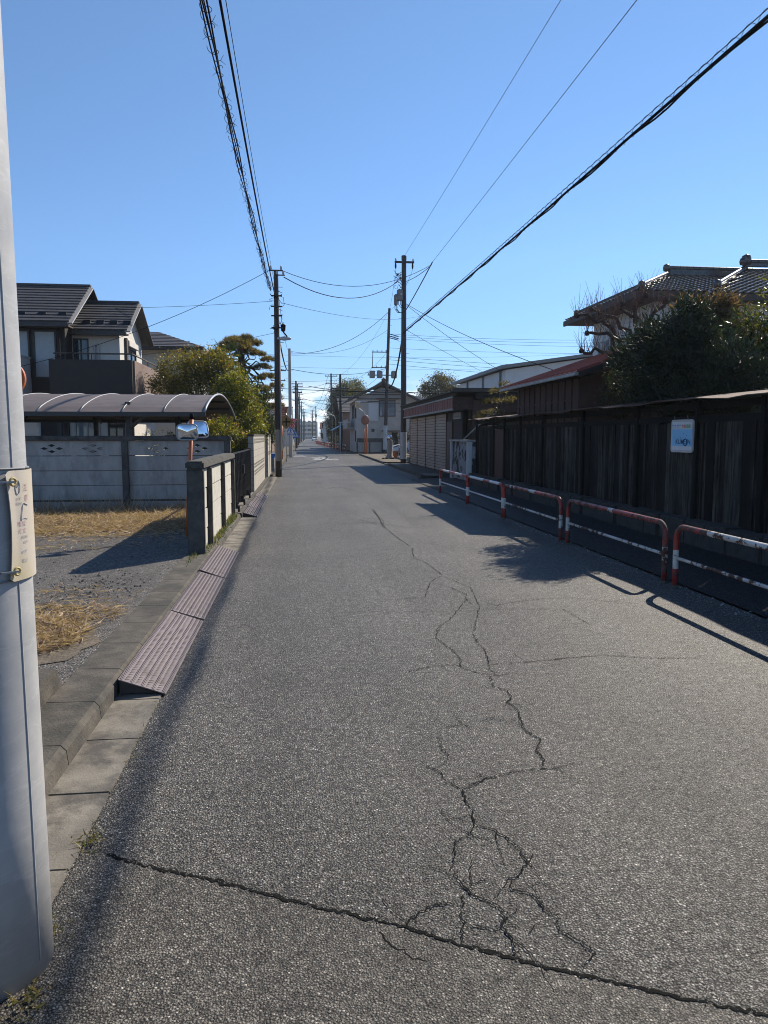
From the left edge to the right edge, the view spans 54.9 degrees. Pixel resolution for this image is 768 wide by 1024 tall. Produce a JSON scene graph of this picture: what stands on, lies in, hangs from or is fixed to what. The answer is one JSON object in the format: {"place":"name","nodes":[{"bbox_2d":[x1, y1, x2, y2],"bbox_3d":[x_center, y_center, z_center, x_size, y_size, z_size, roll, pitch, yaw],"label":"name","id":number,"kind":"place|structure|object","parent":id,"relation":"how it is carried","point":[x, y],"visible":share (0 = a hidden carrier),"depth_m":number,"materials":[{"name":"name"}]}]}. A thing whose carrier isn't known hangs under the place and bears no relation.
{"place":"outdoors","nodes":[
{"label":"outdoors","id":0,"kind":"place"},
{"bbox_2d":[141,332,211,455],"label":"house","id":1,"kind":"structure","parent":0,"point":[163,341],"depth_m":37.71,"materials":[{"name":"beige paint"}]},
{"bbox_2d":[148,492,253,513],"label":"pavement","id":2,"kind":"structure","parent":0,"point":[246,498],"depth_m":16.60,"materials":[{"name":"concrete"}]},
{"bbox_2d":[165,435,243,455],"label":"garden wall","id":3,"kind":"structure","parent":2,"relation":"on","point":[233,439],"depth_m":20.13,"materials":[{"name":"concrete"}]},
{"bbox_2d":[199,414,249,452],"bbox_3d":[-4.353,-1.588,20.345,1.724,2.217,1.300,3,6,23],"label":"flowering shrub","id":4,"kind":"object","parent":2,"relation":"on","point":[214,428],"visible":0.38,"depth_m":20.09,"materials":[{"name":"green plant"}]},
{"bbox_2d":[206,365,273,441],"bbox_3d":[-5.175,-3.178,26.518,2.645,4.146,2.772,-1,6,-6],"label":"camellia tree","id":5,"kind":"object","parent":2,"relation":"on","point":[240,400],"visible":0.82,"depth_m":26.01,"materials":[{"name":"green plant"}]},
{"bbox_2d":[234,448,251,511],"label":"folding gate","id":6,"kind":"structure","parent":2,"relation":"on","point":[242,458],"depth_m":16.66,"materials":[{"name":"black metal"}]},
{"bbox_2d":[247,434,264,491],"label":"block wall","id":7,"kind":"structure","parent":2,"relation":"on","point":[256,443],"depth_m":21.52,"materials":[{"name":"concrete"}]},
{"bbox_2d":[228,385,441,393],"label":"overhead wire","id":8,"kind":"object","parent":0,"point":[358,391],"visible":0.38,"depth_m":66.50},
{"bbox_2d":[0,439,767,1013],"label":"road","id":9,"kind":"structure","parent":0,"point":[306,713],"depth_m":3.87,"materials":[{"name":"asphalt"}]},
{"bbox_2d":[0,513,237,1020],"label":"kerb weeds","id":10,"kind":"object","parent":9,"relation":"on","point":[230,520],"visible":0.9,"depth_m":2.91,"materials":[{"name":"green plant"}]},
{"bbox_2d":[269,265,290,476],"bbox_3d":[-4.008,-5.412,28.791,0.840,8.085,0.356,-1,6,-6],"label":"utility pole","id":11,"kind":"object","parent":9,"relation":"on","point":[278,426],"visible":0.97,"depth_m":28.69,"materials":[{"name":"metal"}]},
{"bbox_2d":[21,270,268,366],"bbox_3d":[-8.504,-7.108,26.875,8.861,3.966,0.020,-2,6,-21],"label":"overhead wire","id":12,"kind":"object","parent":11,"relation":"attached to","point":[143,328],"visible":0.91,"depth_m":26.85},
{"bbox_2d":[199,0,272,290],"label":"cable bundle","id":13,"kind":"object","parent":11,"relation":"attached to","point":[230,123],"visible":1,"depth_m":11.28,"materials":[{"name":"rubber"}]},
{"bbox_2d":[219,0,274,293],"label":"overhead cable","id":14,"kind":"object","parent":11,"relation":"attached to","point":[228,48],"visible":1,"depth_m":11.56,"materials":[{"name":"rubber"}]},
{"bbox_2d":[225,0,275,288],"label":"overhead wire","id":15,"kind":"object","parent":11,"relation":"attached to","point":[246,124],"visible":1,"depth_m":11.84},
{"bbox_2d":[281,413,292,461],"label":"traffic sign","id":16,"kind":"object","parent":9,"relation":"on","point":[286,421],"visible":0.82,"depth_m":45.42,"materials":[{"name":"metal"}]},
{"bbox_2d":[287,348,293,456],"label":"utility pole","id":17,"kind":"object","parent":9,"relation":"on","point":[289,388],"visible":0.74,"depth_m":55.57,"materials":[{"name":"concrete"}]},
{"bbox_2d":[294,386,296,447],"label":"utility pole","id":18,"kind":"object","parent":9,"relation":"on","point":[296,413],"visible":0.77,"depth_m":96.39,"materials":[{"name":"concrete"}]},
{"bbox_2d":[292,384,302,444],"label":"utility pole","id":19,"kind":"object","parent":9,"relation":"on","point":[298,410],"visible":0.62,"depth_m":127.94,"materials":[{"name":"concrete"}]},
{"bbox_2d":[300,419,317,438],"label":"apartment block","id":20,"kind":"structure","parent":9,"relation":"on","point":[308,429],"depth_m":414.85,"materials":[{"name":"beige paint"}]},
{"bbox_2d":[308,467,363,471],"bbox_3d":[-2.366,-2.071,35.789,2.550,0.001,5.300,-1,6,-6],"label":"road patch","id":21,"kind":"object","parent":9,"relation":"on","point":[334,469],"visible":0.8,"depth_m":35.44,"materials":[{"name":"asphalt"}]},
{"bbox_2d":[332,375,348,450],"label":"utility pole","id":22,"kind":"object","parent":9,"relation":"on","point":[340,407],"visible":0.86,"depth_m":77.20,"materials":[{"name":"concrete"}]},
{"bbox_2d":[317,460,371,462],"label":"road patch","id":23,"kind":"object","parent":9,"relation":"on","point":[343,461],"visible":0.8,"depth_m":46.56,"materials":[{"name":"asphalt"}]},
{"bbox_2d":[355,401,369,453],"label":"traffic mirror","id":24,"kind":"object","parent":9,"relation":"on","point":[365,419],"visible":0.98,"depth_m":63.39,"materials":[{"name":"orange paint"}]},
{"bbox_2d":[368,308,398,452],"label":"utility pole","id":25,"kind":"object","parent":9,"relation":"on","point":[371,374],"visible":0.92,"depth_m":70.27,"materials":[{"name":"concrete"}]},
{"bbox_2d":[0,849,767,1023],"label":"road patch","id":26,"kind":"object","parent":9,"relation":"on","point":[146,945],"visible":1,"depth_m":2.21,"materials":[{"name":"asphalt"}]},
{"bbox_2d":[107,620,763,1014],"bbox_3d":[1.313,1.202,3.913,3.479,0.007,4.034,3,6,24],"label":"crack grit","id":27,"kind":"object","parent":9,"relation":"on","point":[463,880],"visible":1,"depth_m":2.52,"materials":[{"name":"asphalt"}]},
{"bbox_2d":[106,487,767,1016],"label":"road crack","id":28,"kind":"object","parent":9,"relation":"on","point":[488,951],"visible":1,"depth_m":2.53,"materials":[{"name":"asphalt"}]},
{"bbox_2d":[438,469,467,503],"bbox_3d":[1.784,-0.704,19.257,0.100,0.706,3.497,-1,6,-6],"label":"guard rail","id":29,"kind":"object","parent":9,"relation":"on","point":[452,472],"visible":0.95,"depth_m":19.22,"materials":[{"name":"metal"}]},
{"bbox_2d":[466,475,503,517],"bbox_3d":[2.159,-0.369,15.995,0.100,0.706,3.097,-1,6,-6],"label":"guard rail","id":30,"kind":"object","parent":9,"relation":"on","point":[484,480],"visible":0.94,"depth_m":15.73,"materials":[{"name":"metal"}]},
{"bbox_2d":[502,484,563,540],"bbox_3d":[2.522,-0.046,12.848,0.100,0.706,3.227,-1,6,-6],"label":"guard rail","id":31,"kind":"object","parent":9,"relation":"on","point":[560,519],"visible":0.98,"depth_m":12.19,"materials":[{"name":"metal"}]},
{"bbox_2d":[411,480,767,619],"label":"roadside grit","id":32,"kind":"object","parent":9,"relation":"on","point":[588,550],"visible":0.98,"depth_m":10.26,"materials":[{"name":"gravel"}]},
{"bbox_2d":[564,499,668,582],"bbox_3d":[2.902,0.293,9.547,0.100,0.706,3.047,-1,6,-6],"label":"guard rail","id":33,"kind":"object","parent":9,"relation":"on","point":[664,528],"visible":0.95,"depth_m":8.86,"materials":[{"name":"metal"}]},
{"bbox_2d":[670,525,767,589],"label":"guard rail","id":34,"kind":"object","parent":9,"relation":"on","point":[720,536],"visible":0.98,"depth_m":7.20,"materials":[{"name":"metal"}]},
{"bbox_2d":[0,0,767,435],"label":"sky","id":35,"kind":"structure","parent":0,"point":[360,115],"materials":[{"name":"blue"}]},
{"bbox_2d":[363,454,409,461],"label":"gravel lot","id":36,"kind":"structure","parent":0,"point":[378,456],"depth_m":52.24,"materials":[{"name":"gravel"}]},
{"bbox_2d":[385,440,392,458],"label":"stone pillar","id":37,"kind":"structure","parent":36,"relation":"on","point":[389,450],"depth_m":49.05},
{"bbox_2d":[392,439,409,454],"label":"parked car","id":38,"kind":"object","parent":36,"relation":"on","point":[396,447],"visible":0.11,"depth_m":56.53,"materials":[{"name":"white paint"}]},
{"bbox_2d":[451,353,592,387],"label":"warehouse","id":39,"kind":"structure","parent":36,"relation":"on","point":[512,373],"depth_m":44.09,"materials":[{"name":"white paint"}]},
{"bbox_2d":[384,463,449,475],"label":"pavement","id":40,"kind":"structure","parent":0,"point":[417,468],"depth_m":35.93,"materials":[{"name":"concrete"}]},
{"bbox_2d":[394,255,413,462],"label":"utility pole","id":41,"kind":"object","parent":40,"relation":"on","point":[400,295],"visible":0.97,"depth_m":42.03,"materials":[{"name":"concrete"}]},
{"bbox_2d":[284,277,402,297],"bbox_3d":[-1.396,-11.053,34.981,0.034,2.885,14.407,2,6,20],"label":"overhead wire","id":42,"kind":"object","parent":41,"relation":"attached to","point":[340,297],"visible":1,"depth_m":32.81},
{"bbox_2d":[405,262,432,311],"bbox_3d":[1.656,-11.158,37.190,0.052,0.645,9.404,-1,6,-6],"label":"overhead wire","id":43,"kind":"object","parent":41,"relation":"attached to","point":[419,286],"visible":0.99,"depth_m":36.22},
{"bbox_2d":[433,0,636,260],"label":"overhead wire","id":44,"kind":"object","parent":43,"relation":"attached to","point":[549,112],"visible":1,"depth_m":16.94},
{"bbox_2d":[407,304,552,369],"bbox_3d":[3.638,-7.905,32.188,0.024,5.770,20.558,-1,6,-13],"label":"overhead wire","id":45,"kind":"object","parent":41,"relation":"attached to","point":[484,343],"visible":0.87,"depth_m":29.81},
{"bbox_2d":[404,0,560,255],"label":"overhead wire","id":46,"kind":"object","parent":41,"relation":"attached to","point":[492,112],"visible":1,"depth_m":21.84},
{"bbox_2d":[403,8,767,332],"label":"cable bundle","id":47,"kind":"object","parent":41,"relation":"attached to","point":[741,40],"visible":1,"depth_m":12.25,"materials":[{"name":"rubber"}]},
{"bbox_2d":[400,388,517,472],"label":"shop","id":48,"kind":"structure","parent":40,"relation":"on","point":[438,422],"depth_m":31.93,"materials":[{"name":"grey metal"}]},
{"bbox_2d":[446,421,452,470],"bbox_3d":[2.780,-2.722,31.154,0.080,2.150,1.100,-1,6,-6],"label":"door","id":49,"kind":"structure","parent":48,"relation":"in","point":[449,424],"depth_m":31.23,"materials":[{"name":"brown paint"}]},
{"bbox_2d":[449,439,475,480],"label":"notice board","id":50,"kind":"structure","parent":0,"point":[462,456],"depth_m":26.35,"materials":[{"name":"white paint"}]},
{"bbox_2d":[242,436,767,618],"bbox_3d":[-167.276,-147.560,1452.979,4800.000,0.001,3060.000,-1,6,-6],"label":"ground","id":51,"kind":"structure","parent":0,"point":[349,451],"depth_m":12.41,"materials":[{"name":"concrete"}]},
{"bbox_2d":[33,509,187,708],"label":"gravel lot","id":52,"kind":"structure","parent":51,"relation":"on","point":[100,562],"depth_m":8.28,"materials":[{"name":"gravel"}]},
{"bbox_2d":[38,669,61,707],"bbox_3d":[-1.888,1.126,3.549,0.095,0.235,2.015,-1,6,-6],"label":"concrete edging","id":53,"kind":"object","parent":52,"relation":"on","point":[50,684],"visible":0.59,"depth_m":4.25,"materials":[{"name":"concrete"}]},
{"bbox_2d":[36,615,100,664],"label":"bare soil","id":54,"kind":"structure","parent":52,"relation":"on","point":[61,654],"depth_m":5.21,"materials":[{"name":"soil"}]},
{"bbox_2d":[36,511,170,536],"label":"bare soil","id":55,"kind":"structure","parent":52,"relation":"on","point":[115,533],"depth_m":11.51,"materials":[{"name":"soil"}]},
{"bbox_2d":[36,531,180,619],"bbox_3d":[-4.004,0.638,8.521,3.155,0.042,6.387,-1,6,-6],"label":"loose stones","id":56,"kind":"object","parent":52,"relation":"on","point":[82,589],"visible":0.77,"depth_m":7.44,"materials":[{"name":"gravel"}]},
{"bbox_2d":[33,488,187,652],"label":"dry grass","id":57,"kind":"structure","parent":52,"relation":"on","point":[110,518],"depth_m":11.75,"materials":[{"name":"plant"}]},
{"bbox_2d":[176,413,208,536],"bbox_3d":[-2.853,-0.506,11.138,0.298,1.934,0.559,1,6,8],"label":"traffic mirror","id":58,"kind":"object","parent":52,"relation":"on","point":[191,430],"visible":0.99,"depth_m":10.94,"materials":[{"name":"orange paint"}]},
{"bbox_2d":[25,436,230,510],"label":"panel wall","id":59,"kind":"structure","parent":51,"relation":"on","point":[73,469],"depth_m":15.41,"materials":[{"name":"concrete"}]},
{"bbox_2d":[23,393,235,455],"bbox_3d":[-8.880,-1.748,19.490,9.208,2.696,7.960,-1,6,-6],"label":"carport","id":60,"kind":"object","parent":51,"relation":"on","point":[128,410],"visible":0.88,"depth_m":16.72,"materials":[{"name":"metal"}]},
{"bbox_2d":[40,514,240,797],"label":"kerb","id":61,"kind":"structure","parent":51,"relation":"on","point":[76,706],"depth_m":4.55,"materials":[{"name":"concrete"}]},
{"bbox_2d":[185,453,235,553],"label":"panel wall","id":62,"kind":"structure","parent":61,"relation":"on","point":[211,507],"depth_m":10.13,"materials":[{"name":"concrete"}]},
{"bbox_2d":[144,341,257,428],"bbox_3d":[-7.031,-3.989,28.526,4.560,5.324,3.014,-1,6,-6],"label":"evergreen tree","id":63,"kind":"object","parent":51,"relation":"on","point":[202,374],"visible":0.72,"depth_m":27.94,"materials":[{"name":"green plant"}]},
{"bbox_2d":[238,475,270,517],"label":"kerb","id":64,"kind":"structure","parent":51,"relation":"on","point":[259,488],"depth_m":19.24,"materials":[{"name":"concrete"}]},
{"bbox_2d":[265,435,270,476],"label":"block wall","id":65,"kind":"structure","parent":64,"relation":"on","point":[268,457],"depth_m":27.50,"materials":[{"name":"concrete"}]},
{"bbox_2d":[283,407,292,445],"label":"house","id":66,"kind":"structure","parent":51,"relation":"on","point":[284,433],"depth_m":121.91,"materials":[{"name":"beige paint"}]},
{"bbox_2d":[321,418,328,442],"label":"house","id":67,"kind":"structure","parent":51,"relation":"on","point":[324,437],"depth_m":170.18,"materials":[{"name":"beige paint"}]},
{"bbox_2d":[325,373,336,442],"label":"utility pole","id":68,"kind":"object","parent":51,"relation":"on","point":[331,432],"visible":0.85,"depth_m":108.69,"materials":[{"name":"concrete"}]},
{"bbox_2d":[318,375,367,441],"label":"tree","id":69,"kind":"object","parent":51,"relation":"on","point":[357,386],"visible":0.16,"depth_m":120.01,"materials":[{"name":"green plant"}]},
{"bbox_2d":[331,396,360,449],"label":"house","id":70,"kind":"structure","parent":51,"relation":"on","point":[345,416],"depth_m":83.78,"materials":[{"name":"paint"}]},
{"bbox_2d":[356,438,394,452],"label":"panel wall","id":71,"kind":"structure","parent":51,"relation":"on","point":[374,444],"depth_m":71.72,"materials":[{"name":"concrete"}]},
{"bbox_2d":[342,377,425,452],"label":"house","id":72,"kind":"structure","parent":51,"relation":"on","point":[373,410],"depth_m":71.89,"materials":[{"name":"beige paint"}]},
{"bbox_2d":[379,400,395,416],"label":"window","id":73,"kind":"structure","parent":72,"relation":"in","point":[392,410],"depth_m":71.84,"materials":[{"name":"grey glass"}]},
{"bbox_2d":[359,454,423,478],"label":"kerb","id":74,"kind":"structure","parent":51,"relation":"on","point":[420,475],"depth_m":35.34,"materials":[{"name":"concrete"}]},
{"bbox_2d":[414,369,458,397],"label":"round tree","id":75,"kind":"object","parent":51,"relation":"on","point":[445,386],"visible":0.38,"depth_m":74.66,"materials":[{"name":"green plant"}]},
{"bbox_2d":[472,380,516,429],"bbox_3d":[3.821,-2.861,25.890,1.102,3.620,1.991,5,8,41],"label":"pine tree","id":76,"kind":"object","parent":51,"relation":"on","point":[500,410],"visible":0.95,"depth_m":25.89,"materials":[{"name":"green plant"}]},
{"bbox_2d":[571,272,674,354],"bbox_3d":[6.351,-3.492,20.008,2.958,6.098,1.256,-1,6,-12],"label":"bare tree","id":77,"kind":"object","parent":51,"relation":"on","point":[616,320],"visible":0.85,"depth_m":19.77,"materials":[{"name":"brown plant"}]},
{"bbox_2d":[563,254,767,355],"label":"house","id":78,"kind":"structure","parent":51,"relation":"on","point":[744,279],"depth_m":26.04,"materials":[{"name":"tile"}]},
{"bbox_2d":[597,337,614,354],"bbox_3d":[8.682,-5.996,29.019,0.080,1.520,1.520,-1,6,-6],"label":"window","id":79,"kind":"structure","parent":78,"relation":"in","point":[604,341],"depth_m":29.20,"materials":[{"name":"glass"}]},
{"bbox_2d":[600,284,767,430],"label":"juniper tree","id":80,"kind":"object","parent":51,"relation":"on","point":[677,356],"visible":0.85,"depth_m":11.85,"materials":[{"name":"green plant"}]},
{"bbox_2d":[648,294,767,429],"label":"oleander shrub","id":81,"kind":"object","parent":51,"relation":"on","point":[750,335],"visible":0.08,"depth_m":13.04,"materials":[{"name":"green plant"}]},
{"bbox_2d":[668,280,765,517],"bbox_3d":[6.270,-2.197,14.539,2.362,4.631,1.891,-1,6,-6],"label":"browned cypress","id":82,"kind":"object","parent":51,"relation":"on","point":[724,303],"visible":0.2,"depth_m":14.10,"materials":[{"name":"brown plant"}]},
{"bbox_2d":[737,273,767,376],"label":"garden shrub","id":83,"kind":"object","parent":51,"relation":"on","point":[759,323],"visible":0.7,"depth_m":12.82,"materials":[{"name":"green plant"}]},
{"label":"gutter bed","id":84,"kind":"structure","parent":51,"relation":"on","visible":0},
{"bbox_2d":[46,476,276,903],"bbox_3d":[-2.574,0.222,13.687,0.298,0.062,31.794,-1,6,-6],"label":"gutter","id":85,"kind":"object","parent":84,"relation":"on","point":[78,796],"visible":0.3,"depth_m":3.50,"materials":[{"name":"concrete"}]},
{"bbox_2d":[0,4,53,1002],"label":"utility pole","id":86,"kind":"object","parent":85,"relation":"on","point":[26,941],"visible":0.89,"depth_m":2.10,"materials":[{"name":"concrete"}]},
{"bbox_2d":[0,468,35,581],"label":"pole sign","id":87,"kind":"object","parent":86,"relation":"attached to","point":[20,498],"visible":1,"depth_m":2.08,"materials":[{"name":"plastic"}]},
{"bbox_2d":[118,610,202,694],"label":"kerb ramp","id":88,"kind":"structure","parent":85,"relation":"on","point":[156,662],"depth_m":5.16,"materials":[{"name":"pink metal"}]},
{"bbox_2d":[171,571,224,619],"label":"kerb ramp","id":89,"kind":"structure","parent":85,"relation":"on","point":[196,599],"depth_m":7.13,"materials":[{"name":"pink metal"}]},
{"bbox_2d":[200,545,238,577],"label":"kerb ramp","id":90,"kind":"structure","parent":85,"relation":"on","point":[220,560],"depth_m":9.02,"materials":[{"name":"brown metal"}]},
{"bbox_2d":[243,506,259,516],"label":"kerb ramp","id":91,"kind":"structure","parent":85,"relation":"on","point":[250,511],"depth_m":15.09,"materials":[{"name":"brown metal"}]},
{"bbox_2d":[247,500,263,509],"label":"kerb ramp","id":92,"kind":"structure","parent":85,"relation":"on","point":[254,504],"depth_m":16.43,"materials":[{"name":"brown metal"}]},
{"bbox_2d":[411,477,767,616],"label":"pavement","id":93,"kind":"structure","parent":0,"point":[748,596],"depth_m":10.36,"materials":[{"name":"asphalt"}]},
{"bbox_2d":[468,390,767,565],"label":"board fence","id":94,"kind":"object","parent":93,"relation":"on","point":[639,478],"visible":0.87,"depth_m":12.43,"materials":[{"name":"wood"}]},
{"bbox_2d":[494,430,502,477],"bbox_3d":[3.421,-1.603,21.974,0.030,1.660,0.980,-1,6,-6],"label":"door","id":95,"kind":"structure","parent":94,"relation":"in","point":[498,457],"depth_m":21.97,"materials":[{"name":"wood"}]},
{"bbox_2d":[670,415,694,452],"bbox_3d":[4.544,-1.192,11.308,0.053,0.561,0.660,-1,6,-6],"label":"wall sign","id":96,"kind":"object","parent":94,"relation":"attached to","point":[682,435],"visible":1,"depth_m":11.27,"materials":[{"name":"metal"}]},
{"bbox_2d":[590,358,648,420],"bbox_3d":[4.707,-1.484,14.477,1.215,3.211,2.023,1,6,5],"label":"garden shrub","id":97,"kind":"object","parent":93,"relation":"on","point":[616,394],"visible":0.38,"depth_m":14.51,"materials":[{"name":"green plant"}]},
{"bbox_2d":[499,327,767,508],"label":"shed","id":98,"kind":"structure","parent":93,"relation":"on","point":[572,386],"depth_m":16.50,"materials":[{"name":"red metal"}]},
{"label":"bare soil","id":99,"kind":"structure","parent":0,"visible":0},
{"bbox_2d":[16,283,163,455],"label":"house","id":100,"kind":"structure","parent":99,"relation":"on","point":[56,320],"depth_m":27.67,"materials":[{"name":"grey"}]},
{"bbox_2d":[19,330,31,377],"bbox_3d":[-13.541,-5.811,27.216,1.010,1.760,0.085,-1,6,-6],"label":"window","id":101,"kind":"structure","parent":100,"relation":"in","point":[24,337],"depth_m":27.22,"materials":[{"name":"grey glass"}]},
{"bbox_2d":[24,422,41,448],"bbox_3d":[-13.735,-2.576,27.526,1.920,1.820,0.085,-1,6,-6],"label":"window","id":102,"kind":"structure","parent":100,"relation":"in","point":[31,429],"depth_m":27.55,"materials":[{"name":"glass"}]},
{"bbox_2d":[32,330,56,378],"bbox_3d":[-12.513,-5.823,27.333,0.820,1.760,0.085,-1,6,-6],"label":"window","id":103,"kind":"structure","parent":100,"relation":"in","point":[44,341],"depth_m":27.32,"materials":[{"name":"grey glass"}]},
{"bbox_2d":[73,338,88,359],"bbox_3d":[-11.572,-6.096,28.278,0.550,1.050,0.085,-1,6,-6],"label":"window","id":104,"kind":"structure","parent":100,"relation":"in","point":[78,343],"depth_m":28.26,"materials":[{"name":"black glass"}]},
{"bbox_2d":[74,423,100,455],"bbox_3d":[-11.164,-2.667,27.921,0.920,1.720,0.085,-1,6,-6],"label":"window","id":105,"kind":"structure","parent":100,"relation":"in","point":[81,429],"depth_m":27.88,"materials":[{"name":"glass"}]},
{"bbox_2d":[108,423,124,455],"bbox_3d":[-10.121,-2.778,28.029,0.620,1.320,0.085,-1,6,-6],"label":"window","id":106,"kind":"structure","parent":100,"relation":"in","point":[114,429],"depth_m":27.99,"materials":[{"name":"black glass"}]},
{"bbox_2d":[210,339,250,380],"bbox_3d":[-7.396,-5.060,34.954,2.201,6.249,2.186,3,7,29],"label":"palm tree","id":107,"kind":"object","parent":99,"relation":"on","point":[232,348],"visible":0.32,"depth_m":34.36,"materials":[{"name":"green plant"}]},
{"bbox_2d":[216,332,284,408],"bbox_3d":[-6.717,-5.445,36.448,3.883,6.738,2.692,-1,6,-6],"label":"pine tree","id":108,"kind":"object","parent":99,"relation":"on","point":[245,346],"visible":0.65,"depth_m":36.24,"materials":[{"name":"green plant"}]},
{"bbox_2d":[244,385,274,447],"bbox_3d":[-5.543,-3.552,31.749,2.406,3.859,2.390,-1,6,-6],"label":"garden tree","id":109,"kind":"object","parent":99,"relation":"on","point":[271,424],"visible":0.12,"depth_m":31.60,"materials":[{"name":"green plant"}]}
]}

